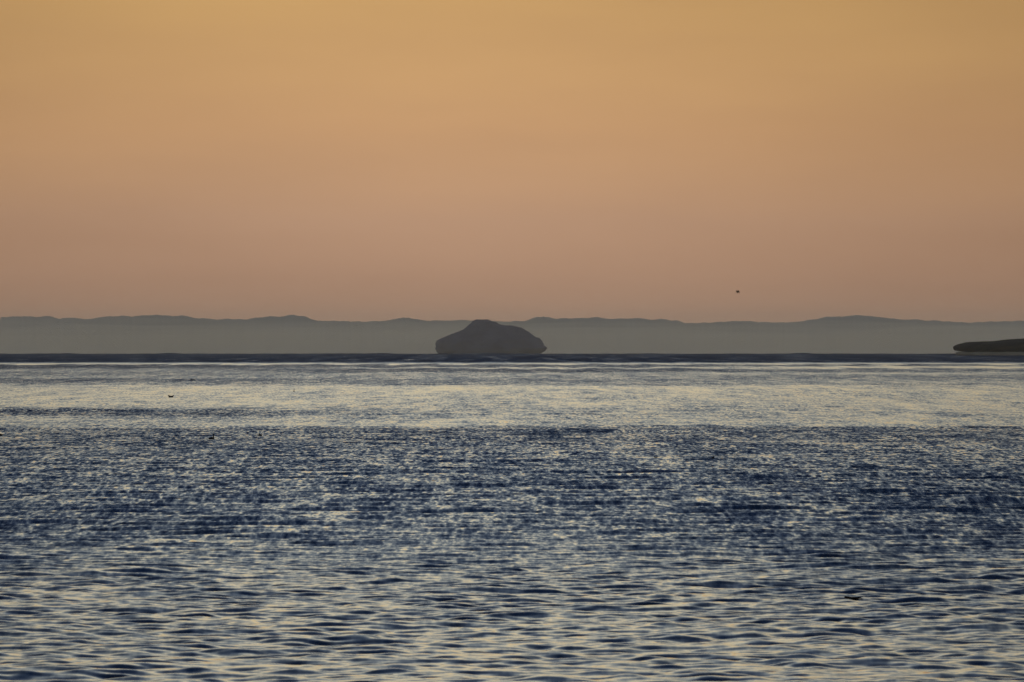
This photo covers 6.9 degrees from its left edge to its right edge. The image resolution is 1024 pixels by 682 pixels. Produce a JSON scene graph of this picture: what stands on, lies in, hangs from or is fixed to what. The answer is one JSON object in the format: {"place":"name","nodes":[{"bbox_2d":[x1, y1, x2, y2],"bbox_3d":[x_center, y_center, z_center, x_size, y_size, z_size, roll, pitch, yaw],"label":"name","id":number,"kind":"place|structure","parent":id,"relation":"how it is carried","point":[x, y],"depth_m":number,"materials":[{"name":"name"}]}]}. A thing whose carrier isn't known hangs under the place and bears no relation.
{"place":"outdoors","nodes":[
{"label":"outdoors","id":0,"kind":"place"},
{"bbox_2d":[0,353,1023,681],"bbox_3d":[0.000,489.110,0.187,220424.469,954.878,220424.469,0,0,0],"label":"sea","id":1,"kind":"structure","parent":0,"point":[394,517],"depth_m":566.20,"materials":[{"name":"blue liquid"}]},
{"bbox_2d":[435,319,546,353],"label":"rocky island","id":2,"kind":"structure","parent":1,"relation":"on","point":[477,336],"depth_m":24917.90,"materials":[{"name":"grey stone"}]},
{"bbox_2d":[953,338,1023,354],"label":"headland","id":3,"kind":"structure","parent":1,"relation":"on","point":[1009,347],"depth_m":8720.39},
{"bbox_2d":[0,315,1023,353],"bbox_3d":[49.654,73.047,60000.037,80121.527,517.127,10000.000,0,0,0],"label":"hills","id":4,"kind":"structure","parent":0,"point":[296,334],"depth_m":57507.59,"materials":[{"name":"grey"}]},
{"bbox_2d":[0,0,1023,322],"label":"sky","id":5,"kind":"structure","parent":0,"point":[319,160],"materials":[{"name":"orange"}]}
]}

